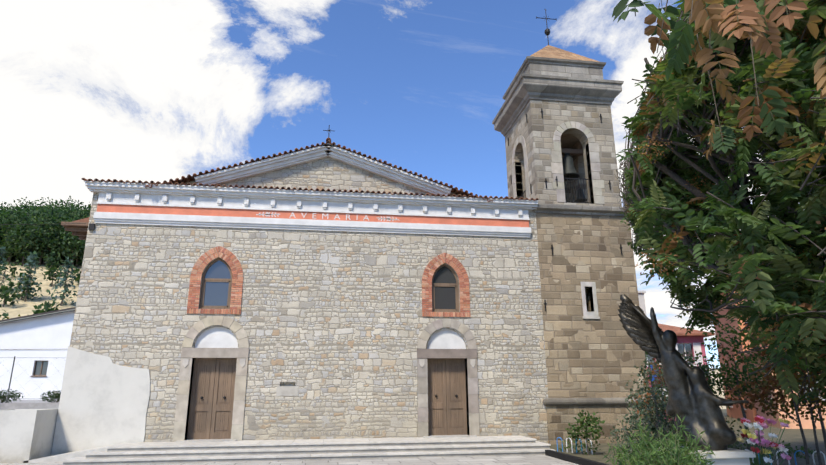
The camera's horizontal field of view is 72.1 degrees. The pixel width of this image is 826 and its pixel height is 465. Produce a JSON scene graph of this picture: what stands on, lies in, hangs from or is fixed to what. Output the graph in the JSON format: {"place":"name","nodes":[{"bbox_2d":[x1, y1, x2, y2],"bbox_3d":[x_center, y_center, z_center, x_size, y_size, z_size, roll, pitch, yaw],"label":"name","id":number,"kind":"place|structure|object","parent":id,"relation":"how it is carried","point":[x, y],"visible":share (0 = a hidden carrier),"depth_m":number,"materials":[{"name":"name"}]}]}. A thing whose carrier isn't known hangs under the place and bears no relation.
{"place":"outdoors","nodes":[
{"label":"outdoors","id":0,"kind":"place"},
{"bbox_2d":[0,349,39,349],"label":"white house cable","id":1,"kind":"object","parent":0,"point":[19,349],"depth_m":36.84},
{"bbox_2d":[61,221,88,239],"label":"roof eaves","id":2,"kind":"object","parent":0,"point":[80,230],"visible":0.08,"depth_m":19.65,"materials":[{"name":"brown wood"}]},
{"bbox_2d":[72,217,89,221],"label":"tiled roof","id":3,"kind":"structure","parent":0,"point":[84,220],"depth_m":20.18,"materials":[{"name":"orange tile"}]},
{"bbox_2d":[0,125,457,398],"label":"church ironwork","id":4,"kind":"object","parent":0,"point":[91,226],"visible":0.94,"depth_m":19.18,"materials":[{"name":"black metal"}]},
{"bbox_2d":[0,455,577,464],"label":"plaza paving","id":5,"kind":"structure","parent":0,"point":[516,460],"depth_m":15.63,"materials":[{"name":"grey stone"}]},
{"bbox_2d":[23,435,555,464],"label":"church steps","id":6,"kind":"structure","parent":5,"relation":"on","point":[244,451],"depth_m":16.69,"materials":[{"name":"grey stone"}]},
{"bbox_2d":[545,450,608,464],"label":"garden kerb","id":7,"kind":"structure","parent":5,"relation":"on","point":[569,458],"depth_m":15.24,"materials":[{"name":"stone"}]},
{"bbox_2d":[70,192,548,443],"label":"stone wall","id":8,"kind":"structure","parent":0,"point":[333,324],"depth_m":19.48,"materials":[{"name":"grey stone"}]},
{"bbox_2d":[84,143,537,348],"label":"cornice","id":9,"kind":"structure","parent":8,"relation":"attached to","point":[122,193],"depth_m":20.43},
{"bbox_2d":[96,204,528,226],"bbox_3d":[-3.199,-0.575,20.525,15.380,0.300,0.045,2,-16,-8],"label":"painted frieze band","id":10,"kind":"object","parent":8,"relation":"attached to","point":[283,214],"visible":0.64,"depth_m":20.41,"materials":[{"name":"orange paint"}]},
{"bbox_2d":[82,138,538,201],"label":"church eave tiles","id":11,"kind":"object","parent":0,"point":[183,180],"visible":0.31,"depth_m":20.62,"materials":[{"name":"tile"}]},
{"bbox_2d":[185,157,458,195],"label":"gable wall","id":12,"kind":"structure","parent":0,"point":[326,173],"depth_m":21.09,"materials":[{"name":"beige stone"}]},
{"bbox_2d":[197,366,458,425],"bbox_3d":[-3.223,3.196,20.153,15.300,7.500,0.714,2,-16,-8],"label":"panels","id":13,"kind":"object","parent":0,"point":[227,383],"visible":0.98,"depth_m":18.84,"materials":[{"name":"brown wood"}]},
{"bbox_2d":[0,256,725,408],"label":"hill terrain","id":14,"kind":"structure","parent":0,"point":[21,308],"depth_m":131.81,"materials":[{"name":"beige soil"}]},
{"bbox_2d":[0,196,91,402],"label":"trees","id":15,"kind":"object","parent":14,"relation":"on","point":[41,219],"depth_m":155.44,"materials":[{"name":"green plant"}]},
{"bbox_2d":[0,0,768,367],"label":"sky","id":16,"kind":"structure","parent":0,"point":[136,90],"materials":[{"name":"blue"}]},
{"bbox_2d":[562,153,586,201],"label":"tower bells","id":17,"kind":"object","parent":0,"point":[569,170],"visible":0.65,"depth_m":23.51,"materials":[{"name":"grey metal"}]},
{"bbox_2d":[638,291,645,314],"bbox_3d":[15.486,5.549,38.782,0.800,3.050,0.800,2,-16,-8],"label":"pink house chimney","id":18,"kind":"object","parent":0,"point":[641,300],"visible":0.29,"depth_m":38.74,"materials":[{"name":"paint"}]},
{"bbox_2d":[550,409,825,464],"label":"garden bed ground","id":19,"kind":"structure","parent":0,"point":[793,438],"depth_m":18.71,"materials":[{"name":"soil"}]},
{"bbox_2d":[546,405,656,443],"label":"tower plinth","id":20,"kind":"structure","parent":19,"relation":"on","point":[560,419],"depth_m":19.82,"materials":[{"name":"beige stone"}]},
{"bbox_2d":[536,213,648,397],"bbox_3d":[6.359,4.038,22.715,3.840,8.750,3.840,2,-16,-8],"label":"tower shaft","id":21,"kind":"object","parent":20,"relation":"on","point":[603,356],"visible":0.5,"depth_m":21.06,"materials":[{"name":"beige stone"}]},
{"bbox_2d":[492,56,658,405],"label":"tower mouldings","id":22,"kind":"object","parent":21,"relation":"attached to","point":[557,79],"visible":0.46,"depth_m":23.54,"materials":[{"name":"grey stone"}]},
{"bbox_2d":[505,99,621,206],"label":"belfry wall","id":23,"kind":"structure","parent":22,"relation":"on","point":[536,131],"depth_m":23.32,"materials":[{"name":"grey stone"}]},
{"bbox_2d":[512,121,604,318],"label":"window frames","id":24,"kind":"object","parent":23,"relation":"attached to","point":[557,170],"visible":0.65,"depth_m":22.86,"materials":[{"name":"grey stone"}]},
{"bbox_2d":[508,9,621,310],"bbox_3d":[6.169,-3.657,24.517,3.320,14.543,3.260,2,-16,-8],"label":"metal ironwork","id":25,"kind":"object","parent":23,"relation":"attached to","point":[547,33],"visible":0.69,"depth_m":22.83,"materials":[{"name":"black metal"}]},
{"bbox_2d":[561,148,582,154],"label":"bell beam","id":26,"kind":"structure","parent":23,"relation":"attached to","point":[574,151],"depth_m":23.74,"materials":[{"name":"brown wood"}]},
{"bbox_2d":[530,45,599,61],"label":"tower roof","id":27,"kind":"structure","parent":22,"relation":"on","point":[548,51],"depth_m":24.86,"materials":[{"name":"orange tile"}]},
{"bbox_2d":[647,336,707,419],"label":"pink house walls","id":28,"kind":"structure","parent":19,"relation":"on","point":[691,339],"depth_m":34.92,"materials":[{"name":"pink paint"}]},
{"bbox_2d":[647,344,693,392],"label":"window","id":29,"kind":"structure","parent":28,"relation":"in","point":[688,347],"depth_m":34.96,"materials":[{"name":"grey glass"}]},
{"bbox_2d":[646,343,711,408],"bbox_3d":[14.518,9.528,37.232,6.973,4.000,7.430,-1,-16,3],"label":"window frame","id":30,"kind":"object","parent":28,"relation":"attached to","point":[685,355],"depth_m":34.92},
{"bbox_2d":[659,343,712,399],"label":"house","id":31,"kind":"structure","parent":28,"relation":"attached to","point":[697,347],"depth_m":34.69,"materials":[{"name":"white paint"}]},
{"bbox_2d":[658,323,714,337],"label":"tiled roof","id":32,"kind":"structure","parent":28,"relation":"on","point":[678,331],"depth_m":35.19,"materials":[{"name":"orange tile"}]},
{"bbox_2d":[556,437,825,464],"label":"garden hoop fence","id":33,"kind":"object","parent":19,"relation":"on","point":[745,449],"visible":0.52,"depth_m":12.64,"materials":[{"name":"metal"}]},
{"bbox_2d":[658,446,755,464],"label":"statue pedestal","id":34,"kind":"object","parent":19,"relation":"on","point":[729,456],"visible":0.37,"depth_m":9.27,"materials":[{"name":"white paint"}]},
{"bbox_2d":[618,294,748,450],"bbox_3d":[4.871,2.518,10.232,1.956,2.982,0.586,-14,-21,41],"label":"bronze angel statue","id":35,"kind":"object","parent":34,"relation":"on","point":[695,400],"visible":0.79,"depth_m":10.03,"materials":[{"name":"brown metal"}]},
{"bbox_2d":[712,288,757,422],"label":"orange house walls","id":36,"kind":"structure","parent":19,"relation":"on","point":[735,412],"depth_m":35.75,"materials":[{"name":"orange paint"}]},
{"bbox_2d":[737,415,791,464],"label":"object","id":37,"kind":"object","parent":19,"relation":"on","point":[754,438],"visible":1,"depth_m":9.35,"materials":[{"name":"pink plant"}]},
{"bbox_2d":[749,354,825,428],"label":"orange annex walls","id":38,"kind":"structure","parent":19,"relation":"on","point":[806,424],"depth_m":26.77,"materials":[{"name":"orange paint"}]},
{"bbox_2d":[739,345,767,358],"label":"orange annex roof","id":39,"kind":"structure","parent":38,"relation":"on","point":[747,355],"depth_m":29.84,"materials":[{"name":"orange tile"}]},
{"bbox_2d":[759,380,821,397],"bbox_3d":[20.414,7.655,28.352,4.800,1.100,4.050,-6,-17,19],"label":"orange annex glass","id":40,"kind":"object","parent":38,"relation":"in","point":[803,387],"visible":0.07,"depth_m":26.85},
{"bbox_2d":[612,0,825,409],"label":"tree","id":41,"kind":"object","parent":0,"point":[785,53],"depth_m":7.73,"materials":[{"name":"green plant"}]},
{"label":"terrain","id":42,"kind":"structure","parent":0,"visible":0},
{"bbox_2d":[0,400,58,409],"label":"terrace retaining wall","id":43,"kind":"structure","parent":42,"relation":"on","point":[29,404],"depth_m":21.66,"materials":[{"name":"concrete"}]},
{"bbox_2d":[2,356,62,402],"bbox_3d":[-21.966,5.474,21.073,22.120,1.751,0.044,2,-16,-8],"label":"terrace fence","id":44,"kind":"object","parent":43,"relation":"on","point":[16,380],"visible":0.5,"depth_m":22.03,"materials":[{"name":"grey metal"}]},
{"bbox_2d":[0,311,74,399],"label":"white house walls","id":45,"kind":"structure","parent":42,"relation":"on","point":[49,336],"depth_m":36.97,"materials":[{"name":"white paint"}]},
{"bbox_2d":[0,307,75,323],"bbox_3d":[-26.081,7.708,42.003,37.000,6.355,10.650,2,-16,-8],"label":"roof edge","id":46,"kind":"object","parent":45,"relation":"on","point":[37,314],"depth_m":37.28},
{"bbox_2d":[30,361,45,376],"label":"white house window frames","id":47,"kind":"structure","parent":45,"relation":"in","point":[40,375],"depth_m":36.81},
{"bbox_2d":[34,361,47,374],"bbox_3d":[-28.120,8.697,36.407,8.850,0.950,0.020,2,-16,-8],"label":"window pane","id":48,"kind":"structure","parent":47,"relation":"in","point":[38,370],"depth_m":36.96,"materials":[{"name":"grey glass"}]},
{"bbox_3d":[-5.079,6.719,32.325,15.860,8.350,25.100,2,-16,-8],"label":"church","id":49,"kind":"object","parent":42,"relation":"on","visible":0},
{"bbox_2d":[51,346,149,454],"bbox_3d":[-9.765,5.401,18.314,2.640,3.340,0.930,2,-16,-8],"label":"facade plaster patch","id":50,"kind":"object","parent":49,"relation":"attached to","point":[103,401],"visible":0.77,"depth_m":17.84,"materials":[{"name":"white paint"}]},
{"bbox_2d":[172,316,479,441],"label":"door frames","id":51,"kind":"structure","parent":49,"relation":"attached to","point":[189,354],"depth_m":18.93,"materials":[{"name":"stone"}]},
{"bbox_2d":[187,258,466,439],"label":"doors and window frames","id":52,"kind":"structure","parent":49,"relation":"attached to","point":[213,406],"depth_m":19.33,"materials":[{"name":"brown wood"}]},
{"bbox_2d":[204,260,455,308],"bbox_3d":[-2.782,1.884,20.068,8.940,1.754,0.010,2,-16,-8],"label":"window pane","id":53,"kind":"structure","parent":52,"relation":"in","point":[216,293],"depth_m":19.66,"materials":[{"name":"glass"}]},
{"bbox_2d":[256,212,398,220],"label":"band ornaments","id":54,"kind":"object","parent":49,"relation":"attached to","point":[266,214],"visible":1,"depth_m":20.26,"materials":[{"name":"white paint"}]},
{"bbox_2d":[187,246,470,316],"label":"brick window arches","id":55,"kind":"structure","parent":49,"relation":"attached to","point":[204,260],"depth_m":19.63,"materials":[{"name":"red brick"}]},
{"bbox_2d":[289,212,368,220],"bbox_3d":[-3.007,-0.582,20.527,2.860,0.208,0.008,2,-16,-8],"label":"lettering","id":56,"kind":"object","parent":49,"relation":"attached to","point":[327,216],"visible":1,"depth_m":20.51,"materials":[{"name":"white paint"}]},
{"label":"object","id":57,"kind":"structure","parent":0,"visible":0},
{"bbox_2d":[0,409,57,462],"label":"low wall","id":58,"kind":"structure","parent":57,"relation":"on","point":[26,435],"depth_m":16.21,"materials":[{"name":"paint"}]}
]}

